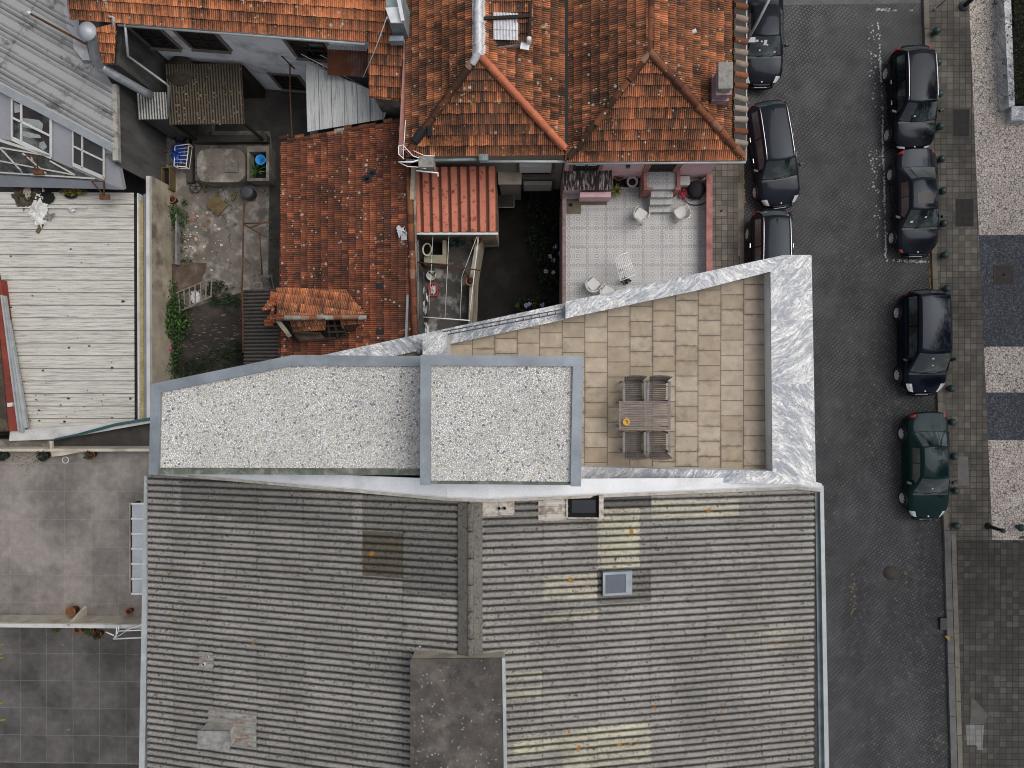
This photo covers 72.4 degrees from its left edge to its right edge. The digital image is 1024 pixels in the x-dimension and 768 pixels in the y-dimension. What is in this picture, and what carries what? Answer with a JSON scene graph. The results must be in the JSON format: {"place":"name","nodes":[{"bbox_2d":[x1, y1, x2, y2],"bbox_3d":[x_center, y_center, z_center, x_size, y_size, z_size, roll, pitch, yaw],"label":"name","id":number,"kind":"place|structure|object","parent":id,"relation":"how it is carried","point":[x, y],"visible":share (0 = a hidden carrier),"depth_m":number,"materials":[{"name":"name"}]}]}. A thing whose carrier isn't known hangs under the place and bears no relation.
{"place":"outdoors","nodes":[
{"label":"outdoors","id":0,"kind":"place"},
{"bbox_2d":[174,292,243,378],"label":"garden soil","id":1,"kind":"structure","parent":0,"point":[206,314],"depth_m":31.34,"materials":[{"name":"brown soil"}]},
{"bbox_2d":[163,298,191,341],"bbox_3d":[-15.139,-2.848,30.898,1.835,0.994,1.949,0,90,1],"label":"shrub","id":2,"kind":"object","parent":1,"relation":"on","point":[181,321],"visible":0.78,"depth_m":30.82,"materials":[{"name":"green plant"}]},
{"bbox_2d":[172,338,243,376],"bbox_3d":[-13.323,-0.948,30.874,3.544,0.971,1.524,-15,90,2],"label":"shrub","id":3,"kind":"object","parent":1,"relation":"on","point":[237,353],"visible":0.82,"depth_m":30.91,"materials":[{"name":"green plant"}]},
{"bbox_2d":[207,292,241,309],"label":"grass tufts","id":4,"kind":"object","parent":1,"relation":"on","point":[212,300],"visible":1,"depth_m":31.16,"materials":[{"name":"green plant"}]},
{"bbox_2d":[166,124,318,319],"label":"yard floor","id":5,"kind":"structure","parent":0,"point":[257,210],"depth_m":31.30,"materials":[{"name":"concrete"}]},
{"bbox_2d":[144,176,173,417],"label":"courtyard wall","id":6,"kind":"structure","parent":5,"relation":"on","point":[158,245],"depth_m":29.94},
{"bbox_2d":[137,92,197,139],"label":"sheet roof","id":7,"kind":"structure","parent":5,"relation":"on","point":[152,111],"depth_m":28.57,"materials":[{"name":"grey metal"}]},
{"bbox_2d":[161,167,175,191],"bbox_3d":[-15.276,-9.087,31.102,0.400,0.500,0.960,0,90,1],"label":"planter box","id":8,"kind":"object","parent":5,"relation":"on","point":[168,175],"visible":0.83,"depth_m":31.05,"materials":[{"name":"wood"}]},
{"bbox_2d":[168,279,186,308],"bbox_3d":[-15.134,-3.970,31.107,0.918,0.560,1.634,-28,90,1],"label":"shrub","id":9,"kind":"object","parent":5,"relation":"on","point":[174,289],"visible":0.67,"depth_m":31.08,"materials":[{"name":"green plant"}]},
{"bbox_2d":[175,214,180,264],"bbox_3d":[-14.829,-6.393,31.056,0.086,0.350,2.217,0,90,1],"label":"edging board","id":10,"kind":"object","parent":5,"relation":"on","point":[177,246],"visible":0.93,"depth_m":30.93,"materials":[{"name":"grey concrete"}]},
{"bbox_2d":[168,199,189,231],"bbox_3d":[-14.856,-7.520,31.082,1.153,0.556,1.253,-22,90,1],"label":"shrub","id":11,"kind":"object","parent":5,"relation":"on","point":[176,212],"visible":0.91,"depth_m":31.06,"materials":[{"name":"green plant"}]},
{"bbox_2d":[174,144,195,169],"bbox_3d":[-14.510,-10.037,31.017,0.714,0.619,1.051,0,90,1],"label":"wire trolley","id":12,"kind":"object","parent":5,"relation":"on","point":[177,166],"visible":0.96,"depth_m":30.72,"materials":[{"name":"metal"}]},
{"bbox_2d":[171,143,185,165],"bbox_3d":[-14.746,-10.087,30.729,0.824,0.306,1.196,0,90,1],"label":"tarpaulin","id":13,"kind":"object","parent":12,"relation":"on","point":[175,154],"visible":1,"depth_m":30.77,"materials":[{"name":"blue plastic"}]},
{"bbox_2d":[176,277,212,312],"bbox_3d":[-14.006,-3.925,30.949,2.052,0.150,0.890,-21,90,1],"label":"wooden ladder","id":14,"kind":"object","parent":5,"relation":"on","point":[194,286],"visible":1,"depth_m":30.93,"materials":[{"name":"grey wood"}]},
{"bbox_2d":[182,198,231,270],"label":"litter","id":15,"kind":"object","parent":5,"relation":"on","point":[203,225],"visible":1,"depth_m":31.29,"materials":[{"name":"beige paint"}]},
{"bbox_2d":[165,56,264,140],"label":"rusty sheet roof","id":16,"kind":"structure","parent":5,"relation":"on","point":[207,93],"depth_m":28.61,"materials":[{"name":"metal"}]},
{"bbox_2d":[206,194,227,216],"bbox_3d":[-13.181,-7.976,31.254,0.726,0.080,0.666,42,91,1],"label":"square board","id":17,"kind":"object","parent":5,"relation":"on","point":[216,205],"visible":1,"depth_m":31.21,"materials":[{"name":"brown wood"}]},
{"bbox_2d":[172,207,275,299],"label":"loose weeds","id":18,"kind":"object","parent":5,"relation":"on","point":[216,252],"visible":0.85,"depth_m":31.22,"materials":[{"name":"green plant"}]},
{"bbox_2d":[172,263,206,292],"bbox_3d":[-14.434,-4.732,31.206,1.650,0.078,1.333,0,90,1],"label":"old carpet","id":19,"kind":"object","parent":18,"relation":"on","point":[184,276],"visible":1,"depth_m":31.20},
{"bbox_2d":[186,135,269,183],"bbox_3d":[-12.640,-9.982,31.104,3.667,0.350,2.054,0,90,1],"label":"concrete step","id":20,"kind":"object","parent":5,"relation":"on","point":[226,140],"visible":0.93,"depth_m":30.98,"materials":[{"name":"grey concrete"}]},
{"bbox_2d":[197,146,275,187],"bbox_3d":[-12.124,-9.564,30.818,3.161,0.900,1.561,0,90,1],"label":"wash tank","id":21,"kind":"object","parent":5,"relation":"on","point":[224,168],"visible":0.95,"depth_m":30.44,"materials":[{"name":"concrete"}]},
{"bbox_2d":[240,185,256,200],"bbox_3d":[-11.671,-8.445,30.983,0.580,0.560,0.580,0,90,1],"label":"barrel","id":22,"kind":"object","parent":5,"relation":"on","point":[248,193],"visible":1,"depth_m":30.72,"materials":[{"name":"metal"}]},
{"bbox_2d":[243,289,279,364],"bbox_3d":[-10.272,-2.349,29.935,1.637,2.653,3.112,0,90,1],"label":"corrugated lean to","id":23,"kind":"object","parent":5,"relation":"on","point":[261,340],"visible":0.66,"depth_m":28.82,"materials":[{"name":"metal"}]},
{"bbox_2d":[241,200,244,352],"bbox_3d":[-11.169,-4.513,29.122,0.111,0.570,6.424,-1,90,1],"label":"long pole","id":24,"kind":"object","parent":23,"relation":"on","point":[242,279],"visible":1,"depth_m":28.96,"materials":[{"name":"metal"}]},
{"bbox_2d":[262,291,276,326],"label":"loose tiles","id":25,"kind":"object","parent":23,"relation":"on","point":[271,317],"visible":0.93,"depth_m":28.40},
{"bbox_2d":[268,150,280,288],"bbox_3d":[-10.608,-7.322,31.233,0.541,0.003,6.246,1,90,1],"label":"yard drain","id":26,"kind":"object","parent":5,"relation":"on","point":[274,230],"visible":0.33,"depth_m":31.23,"materials":[{"name":"concrete"}]},
{"bbox_2d":[215,90,309,149],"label":"shaded paving","id":27,"kind":"structure","parent":0,"point":[270,111],"depth_m":31.21,"materials":[{"name":"concrete"}]},
{"bbox_2d":[149,255,815,485],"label":"marble apartment building","id":28,"kind":"structure","parent":0,"point":[532,397],"depth_m":17.70,"materials":[{"name":"stone"}]},
{"bbox_2d":[620,431,646,459],"bbox_3d":[3.135,1.575,18.072,0.606,0.925,0.687,0,90,1],"label":"garden chair","id":29,"kind":"object","parent":28,"relation":"on","point":[634,448],"visible":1,"depth_m":18.09,"materials":[{"name":"grey wood"}]},
{"bbox_2d":[620,375,646,400],"bbox_3d":[3.132,0.111,18.064,0.606,0.925,0.687,-1,90,1],"label":"garden chair","id":30,"kind":"object","parent":28,"relation":"on","point":[634,381],"visible":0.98,"depth_m":18.09,"materials":[{"name":"grey wood"}]},
{"bbox_2d":[617,401,670,429],"bbox_3d":[3.388,0.800,18.154,1.310,0.739,0.730,0,90,1],"label":"garden table","id":31,"kind":"object","parent":28,"relation":"on","point":[644,418],"visible":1,"depth_m":17.79,"materials":[{"name":"brown wood"}]},
{"bbox_2d":[643,430,671,459],"bbox_3d":[3.756,1.573,18.056,0.606,0.925,0.687,-1,90,1],"label":"garden chair","id":32,"kind":"object","parent":28,"relation":"on","point":[662,450],"visible":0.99,"depth_m":18.08,"materials":[{"name":"grey wood"}]},
{"bbox_2d":[646,375,672,400],"bbox_3d":[3.755,0.111,18.048,0.606,0.925,0.687,2,90,1],"label":"garden chair","id":33,"kind":"object","parent":28,"relation":"on","point":[655,381],"visible":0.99,"depth_m":18.07,"materials":[{"name":"grey wood"}]},
{"bbox_2d":[139,474,828,767],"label":"corrugated roof building","id":34,"kind":"structure","parent":0,"point":[348,621],"depth_m":17.86,"materials":[{"name":"grey metal"}]},
{"bbox_2d":[129,500,143,594],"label":"awning roof","id":35,"kind":"structure","parent":34,"relation":"attached to","point":[136,508],"depth_m":26.21,"materials":[{"name":"white paint"}]},
{"bbox_2d":[0,0,997,767],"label":"ground","id":36,"kind":"structure","parent":0,"point":[134,184],"depth_m":31.53,"materials":[{"name":"concrete"}]},
{"bbox_2d":[0,280,29,431],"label":"red house","id":37,"kind":"structure","parent":36,"relation":"on","point":[13,414],"depth_m":28.94,"materials":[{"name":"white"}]},
{"bbox_2d":[0,191,143,429],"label":"white sheet shed","id":38,"kind":"structure","parent":36,"relation":"on","point":[74,280],"depth_m":29.34,"materials":[{"name":"wood"}]},
{"bbox_2d":[11,187,41,210],"bbox_3d":[-20.241,-7.802,29.097,1.451,0.338,1.216,0,90,1],"label":"rubble heap","id":39,"kind":"object","parent":38,"relation":"on","point":[19,197],"visible":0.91,"depth_m":29.16,"materials":[{"name":"brown soil"}]},
{"bbox_2d":[26,188,47,227],"bbox_3d":[-19.847,-7.300,29.134,1.021,0.249,1.867,0,90,1],"label":"plastic sheet","id":40,"kind":"object","parent":38,"relation":"on","point":[37,213],"visible":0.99,"depth_m":29.16,"materials":[{"name":"white plastic"}]},
{"bbox_2d":[0,420,149,451],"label":"party wall","id":41,"kind":"structure","parent":36,"relation":"on","point":[133,437],"depth_m":29.11,"materials":[{"name":"concrete"}]},
{"bbox_2d":[54,417,149,440],"bbox_3d":[-16.877,1.824,28.823,4.103,0.109,0.180,-12,90,2],"label":"green net","id":42,"kind":"object","parent":41,"relation":"on","point":[107,426],"visible":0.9,"depth_m":28.78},
{"bbox_2d":[0,452,166,764],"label":"flat terrace building","id":43,"kind":"structure","parent":36,"relation":"on","point":[64,536],"depth_m":28.67,"materials":[{"name":"concrete"}]},
{"bbox_2d":[0,0,166,189],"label":"grey house","id":44,"kind":"structure","parent":36,"relation":"on","point":[68,114],"depth_m":27.06,"materials":[{"name":"white paint"}]},
{"bbox_2d":[11,98,52,158],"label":"window","id":45,"kind":"structure","parent":44,"relation":"in","point":[30,129],"depth_m":27.33,"materials":[{"name":"white paint"}]},
{"bbox_2d":[72,131,104,179],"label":"window","id":46,"kind":"structure","parent":44,"relation":"in","point":[88,156],"depth_m":27.66,"materials":[{"name":"white plastic"}]},
{"bbox_2d":[77,21,153,97],"bbox_3d":[-14.798,-12.093,26.508,1.262,3.974,1.238,22,91,1],"label":"spiral duct","id":47,"kind":"object","parent":44,"relation":"attached to","point":[86,31],"visible":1,"depth_m":25.82,"materials":[{"name":"metal"}]},
{"bbox_2d":[67,0,409,118],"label":"white rear house","id":48,"kind":"structure","parent":36,"relation":"on","point":[142,42],"depth_m":25.51,"materials":[{"name":"ceramic"}]},
{"bbox_2d":[127,27,182,52],"bbox_3d":[-13.769,-13.300,26.970,1.392,1.722,0.138,5,90,1],"label":"window","id":49,"kind":"structure","parent":48,"relation":"in","point":[158,40],"depth_m":27.13,"materials":[{"name":"black glass"}]},
{"bbox_2d":[173,28,232,53],"bbox_3d":[-11.869,-13.132,26.821,1.740,1.591,0.138,5,90,1],"label":"window","id":50,"kind":"structure","parent":48,"relation":"in","point":[198,42],"depth_m":27.00,"materials":[{"name":"black glass"}]},
{"bbox_2d":[266,72,305,92],"bbox_3d":[-9.596,-12.959,30.139,1.395,1.629,0.138,5,90,1],"label":"window","id":51,"kind":"structure","parent":48,"relation":"in","point":[298,85],"depth_m":30.14,"materials":[{"name":"black glass"}]},
{"bbox_2d":[282,39,328,62],"bbox_3d":[-7.729,-12.768,26.804,1.733,1.588,0.138,5,90,1],"label":"window","id":52,"kind":"structure","parent":48,"relation":"in","point":[313,50],"depth_m":26.82,"materials":[{"name":"black glass"}]},
{"bbox_2d":[305,63,385,132],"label":"white plank shed","id":53,"kind":"structure","parent":36,"relation":"on","point":[333,102],"depth_m":27.70,"materials":[{"name":"wood"}]},
{"bbox_2d":[275,118,418,357],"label":"tiled shed","id":54,"kind":"structure","parent":36,"relation":"on","point":[347,273],"depth_m":27.40,"materials":[{"name":"tile"}]},
{"bbox_2d":[417,235,483,333],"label":"wash yard","id":55,"kind":"structure","parent":36,"relation":"on","point":[453,297],"depth_m":29.35,"materials":[{"name":"concrete"}]},
{"bbox_2d":[424,240,447,266],"bbox_3d":[-3.134,-5.390,28.960,0.901,0.800,0.979,0,90,1],"label":"wash basin","id":56,"kind":"object","parent":55,"relation":"on","point":[439,253],"visible":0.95,"depth_m":28.93,"materials":[{"name":"beige stone"}]},
{"bbox_2d":[417,262,480,277],"bbox_3d":[-2.545,-4.572,28.194,2.650,0.942,0.369,8,91,1],"label":"rusty bar","id":57,"kind":"object","parent":55,"relation":"attached to","point":[423,270],"visible":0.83,"depth_m":27.74,"materials":[{"name":"metal"}]},
{"bbox_2d":[423,235,478,320],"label":"clothes lines","id":58,"kind":"object","parent":57,"relation":"attached to","point":[461,286],"visible":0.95,"depth_m":27.74,"materials":[{"name":"white metal"}]},
{"bbox_2d":[410,166,498,279],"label":"orange sheet shed","id":59,"kind":"structure","parent":36,"relation":"on","point":[460,203],"depth_m":27.27,"materials":[{"name":"orange metal"}]},
{"bbox_2d":[399,0,567,190],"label":"beige hipped house","id":60,"kind":"structure","parent":36,"relation":"on","point":[483,82],"depth_m":24.65,"materials":[{"name":"tile"}]},
{"bbox_2d":[398,120,438,176],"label":"pipes","id":61,"kind":"object","parent":60,"relation":"on","point":[427,163],"visible":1,"depth_m":25.15,"materials":[{"name":"white metal"}]},
{"bbox_2d":[516,163,554,176],"bbox_3d":[0.926,-8.467,27.658,1.518,1.759,0.218,0,90,1],"label":"window","id":62,"kind":"structure","parent":60,"relation":"in","point":[527,169],"depth_m":27.38,"materials":[{"name":"white glass"}]},
{"bbox_2d":[521,179,554,190],"bbox_3d":[1.102,-8.482,30.343,1.468,2.140,0.218,0,90,1],"label":"window","id":63,"kind":"structure","parent":60,"relation":"in","point":[527,184],"depth_m":29.49,"materials":[{"name":"grey glass"}]},
{"bbox_2d":[477,190,559,321],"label":"dark yard","id":64,"kind":"structure","parent":36,"relation":"on","point":[508,277],"depth_m":30.97,"materials":[{"name":"soil"}]},
{"bbox_2d":[498,195,513,209],"bbox_3d":[-0.237,-7.849,30.488,0.708,0.967,0.561,0,90,1],"label":"yard bench","id":65,"kind":"object","parent":64,"relation":"on","point":[505,202],"visible":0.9,"depth_m":30.07,"materials":[{"name":"concrete"}]},
{"bbox_2d":[498,172,521,199],"bbox_3d":[-0.057,-8.337,29.634,0.950,2.660,0.496,0,90,1],"label":"wall cupboard","id":66,"kind":"object","parent":64,"relation":"on","point":[509,183],"depth_m":28.33,"materials":[{"name":"beige paint"}]},
{"bbox_2d":[514,292,550,312],"bbox_3d":[0.913,-3.480,30.454,1.626,1.039,1.069,0,90,1],"label":"hydrangea","id":67,"kind":"object","parent":64,"relation":"on","point":[527,304],"visible":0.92,"depth_m":30.41,"materials":[{"name":"green plant"}]},
{"bbox_2d":[521,194,560,231],"bbox_3d":[1.300,-7.464,30.471,1.873,0.946,1.673,0,90,1],"label":"shrub","id":68,"kind":"object","parent":64,"relation":"on","point":[553,211],"visible":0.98,"depth_m":30.43,"materials":[{"name":"green plant"}]},
{"bbox_2d":[529,228,559,291],"bbox_3d":[1.434,-5.400,30.427,1.477,1.046,2.833,0,90,1],"label":"hydrangea","id":69,"kind":"object","parent":64,"relation":"on","point":[546,241],"visible":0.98,"depth_m":30.38,"materials":[{"name":"green plant"}]},
{"bbox_2d":[559,174,712,303],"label":"tiled patio","id":70,"kind":"structure","parent":36,"relation":"on","point":[595,238],"depth_m":27.85,"materials":[{"name":"tile"}]},
{"bbox_2d":[563,170,611,201],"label":"lean to store","id":71,"kind":"structure","parent":70,"relation":"on","point":[591,186],"depth_m":26.84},
{"bbox_2d":[583,275,602,294],"bbox_3d":[3.155,-3.871,27.512,0.634,0.800,0.625,43,91,1],"label":"plastic chair","id":72,"kind":"object","parent":70,"relation":"on","point":[593,284],"visible":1,"depth_m":27.51,"materials":[{"name":"white plastic"}]},
{"bbox_2d":[630,205,650,225],"bbox_3d":[5.024,-6.602,27.448,0.634,0.800,0.625,32,91,1],"label":"plastic chair","id":73,"kind":"object","parent":70,"relation":"on","point":[640,214],"visible":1,"depth_m":27.45,"materials":[{"name":"white plastic"}]},
{"bbox_2d":[639,170,680,213],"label":"entrance steps","id":74,"kind":"structure","parent":70,"relation":"on","point":[659,190],"depth_m":26.89,"materials":[{"name":"stone"}]},
{"bbox_2d":[670,203,690,222],"bbox_3d":[6.657,-6.668,27.406,0.634,0.800,0.625,-29,90,1],"label":"plastic chair","id":75,"kind":"object","parent":70,"relation":"on","point":[680,212],"visible":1,"depth_m":27.40,"materials":[{"name":"white plastic"}]},
{"bbox_2d":[688,180,705,198],"bbox_3d":[7.269,-7.661,27.554,0.680,0.430,0.680,0,90,1],"label":"black cover","id":76,"kind":"object","parent":70,"relation":"on","point":[696,189],"visible":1,"depth_m":27.39,"materials":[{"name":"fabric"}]},
{"bbox_2d":[560,0,748,197],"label":"pink hipped house","id":77,"kind":"structure","parent":36,"relation":"on","point":[656,85],"depth_m":24.47,"materials":[{"name":"tile"}]},
{"bbox_2d":[568,161,604,170],"bbox_3d":[2.771,-8.126,26.011,1.279,1.160,0.048,0,90,1],"label":"window","id":78,"kind":"structure","parent":77,"relation":"in","point":[571,167],"depth_m":26.30,"materials":[{"name":"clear glass"}]},
{"bbox_2d":[642,161,682,172],"bbox_3d":[5.632,-8.115,26.027,1.351,1.518,0.066,0,90,1],"label":"door","id":79,"kind":"structure","parent":77,"relation":"in","point":[673,168],"depth_m":26.25,"materials":[{"name":"paint"}]},
{"bbox_2d":[740,160,743,263],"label":"kerb","id":80,"kind":"structure","parent":36,"relation":"on","point":[741,217],"depth_m":30.58,"materials":[{"name":"stone"}]},
{"bbox_2d":[783,0,920,4],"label":"kerb strip","id":81,"kind":"object","parent":36,"relation":"on","point":[810,2],"visible":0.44,"depth_m":30.53,"materials":[{"name":"grey stone"}]},
{"bbox_2d":[922,0,948,529],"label":"kerb","id":82,"kind":"structure","parent":36,"relation":"on","point":[933,253],"depth_m":30.38,"materials":[{"name":"stone"}]},
{"bbox_2d":[943,530,957,767],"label":"kerb","id":83,"kind":"structure","parent":36,"relation":"on","point":[950,663],"depth_m":30.46,"materials":[{"name":"grey stone"}]},
{"bbox_2d":[951,531,962,767],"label":"kerb","id":84,"kind":"structure","parent":36,"relation":"on","point":[956,651],"depth_m":30.45,"materials":[{"name":"stone"}]},
{"bbox_2d":[705,160,739,269],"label":"pavement","id":85,"kind":"structure","parent":0,"point":[726,179],"depth_m":30.61,"materials":[{"name":"grey tile"}]},
{"bbox_2d":[744,3,949,767],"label":"street","id":86,"kind":"structure","parent":0,"point":[887,681],"depth_m":30.61,"materials":[{"name":"grey asphalt"}]},
{"bbox_2d":[747,0,789,89],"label":"parked car","id":87,"kind":"object","parent":86,"relation":"on","point":[765,60],"visible":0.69,"depth_m":29.55,"materials":[{"name":"black paint"}]},
{"bbox_2d":[745,209,793,262],"bbox_3d":[11.108,-5.127,29.927,2.160,1.515,4.655,0,90,1],"label":"parked car","id":88,"kind":"object","parent":86,"relation":"on","point":[768,233],"visible":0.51,"depth_m":29.25,"materials":[{"name":"black paint"}]},
{"bbox_2d":[747,100,804,209],"bbox_3d":[11.212,-9.784,29.898,2.160,1.515,4.605,-8,90,2],"label":"parked car","id":89,"kind":"object","parent":86,"relation":"on","point":[772,154],"visible":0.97,"depth_m":29.52,"materials":[{"name":"grey paint"}]},
{"bbox_2d":[877,22,886,257],"bbox_3d":[16.146,-10.640,30.524,0.228,0.002,10.285,-2,90,1],"label":"parking line","id":90,"kind":"object","parent":86,"relation":"on","point":[882,141],"visible":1,"depth_m":30.52,"materials":[{"name":"white paint"}]},
{"bbox_2d":[882,45,944,153],"bbox_3d":[17.056,-12.091,29.706,2.190,1.572,4.505,-1,90,1],"label":"parked car","id":91,"kind":"object","parent":86,"relation":"on","point":[910,76],"visible":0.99,"depth_m":29.36,"materials":[{"name":"black paint"}]},
{"bbox_2d":[886,148,946,258],"bbox_3d":[17.240,-7.694,29.808,2.140,1.409,4.625,-1,90,1],"label":"parked car","id":92,"kind":"object","parent":86,"relation":"on","point":[912,177],"visible":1,"depth_m":29.57,"materials":[{"name":"grey paint"}]},
{"bbox_2d":[893,289,955,396],"bbox_3d":[17.549,-1.736,29.677,2.200,1.722,4.555,0,90,1],"label":"parked car","id":93,"kind":"object","parent":86,"relation":"on","point":[923,317],"visible":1,"depth_m":29.21,"materials":[{"name":"black paint"}]},
{"bbox_2d":[898,411,957,520],"bbox_3d":[17.738,3.527,29.863,2.120,1.402,4.725,-1,90,1],"label":"parked car","id":94,"kind":"object","parent":86,"relation":"on","point":[923,494],"visible":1,"depth_m":29.62,"materials":[{"name":"green paint"}]},
{"bbox_2d":[929,0,991,539],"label":"pavement","id":95,"kind":"structure","parent":0,"point":[965,408],"depth_m":30.36,"materials":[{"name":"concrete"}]},
{"bbox_2d":[952,109,969,136],"bbox_3d":[19.464,-11.314,30.318,0.780,0.010,1.230,0,90,1],"label":"utility cover","id":96,"kind":"object","parent":95,"relation":"on","point":[960,122],"visible":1,"depth_m":30.32,"materials":[{"name":"grey metal"}]},
{"bbox_2d":[958,456,968,485],"bbox_3d":[19.615,3.792,30.406,0.496,0.004,1.283,0,90,1],"label":"pavement patch","id":97,"kind":"object","parent":95,"relation":"on","point":[963,475],"visible":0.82,"depth_m":30.40,"materials":[{"name":"grey concrete"}]},
{"bbox_2d":[955,198,973,226],"bbox_3d":[19.627,-7.439,30.336,0.820,0.010,1.230,0,90,1],"label":"utility cover","id":98,"kind":"object","parent":95,"relation":"on","point":[964,212],"visible":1,"depth_m":30.34,"materials":[{"name":"grey metal"}]},
{"bbox_2d":[956,540,1023,767],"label":"pavement","id":99,"kind":"structure","parent":0,"point":[990,579],"depth_m":30.42,"materials":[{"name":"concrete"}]},
{"bbox_2d":[966,725,983,749],"bbox_3d":[20.148,15.390,30.456,0.792,0.005,1.095,0,90,1],"label":"pavement patch","id":100,"kind":"object","parent":99,"relation":"on","point":[974,734],"visible":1,"depth_m":30.45,"materials":[{"name":"grey concrete"}]},
{"bbox_2d":[970,698,987,724],"bbox_3d":[20.329,14.249,30.445,0.769,0.004,1.201,0,90,1],"label":"cement patch","id":101,"kind":"object","parent":99,"relation":"on","point":[979,714],"visible":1,"depth_m":30.45,"materials":[{"name":"grey concrete"}]},
{"bbox_2d":[969,0,1023,234],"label":"plaza","id":102,"kind":"structure","parent":0,"point":[999,148],"depth_m":30.29,"materials":[{"name":"beige gravel"}]},
{"bbox_2d":[994,0,1023,123],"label":"hedge planter","id":103,"kind":"object","parent":102,"relation":"on","point":[1014,111],"visible":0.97,"depth_m":29.83,"materials":[{"name":"grey stone"}]},
{"bbox_2d":[1001,0,1023,102],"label":"hedge","id":104,"kind":"object","parent":103,"relation":"in","point":[1019,46],"visible":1,"depth_m":29.60,"materials":[{"name":"green plant"}]},
{"bbox_2d":[979,235,1023,346],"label":"plaza","id":105,"kind":"structure","parent":0,"point":[1003,314],"depth_m":30.32,"materials":[{"name":"stone"}]},
{"bbox_2d":[993,265,1013,284],"bbox_3d":[21.297,-4.723,30.304,0.880,0.011,0.850,0,90,1],"label":"utility cover","id":106,"kind":"object","parent":105,"relation":"on","point":[1003,274],"visible":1,"depth_m":30.30,"materials":[{"name":"metal"}]},
{"bbox_2d":[984,347,1023,392],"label":"plaza","id":107,"kind":"structure","parent":0,"point":[1004,369],"depth_m":30.34,"materials":[{"name":"stone"}]},
{"bbox_2d":[986,393,1023,439],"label":"plaza","id":108,"kind":"structure","parent":0,"point":[1005,416],"depth_m":30.34,"materials":[{"name":"stone"}]},
{"bbox_2d":[988,440,1023,539],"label":"plaza","id":109,"kind":"structure","parent":0,"point":[1006,464],"depth_m":30.36,"materials":[{"name":"beige gravel"}]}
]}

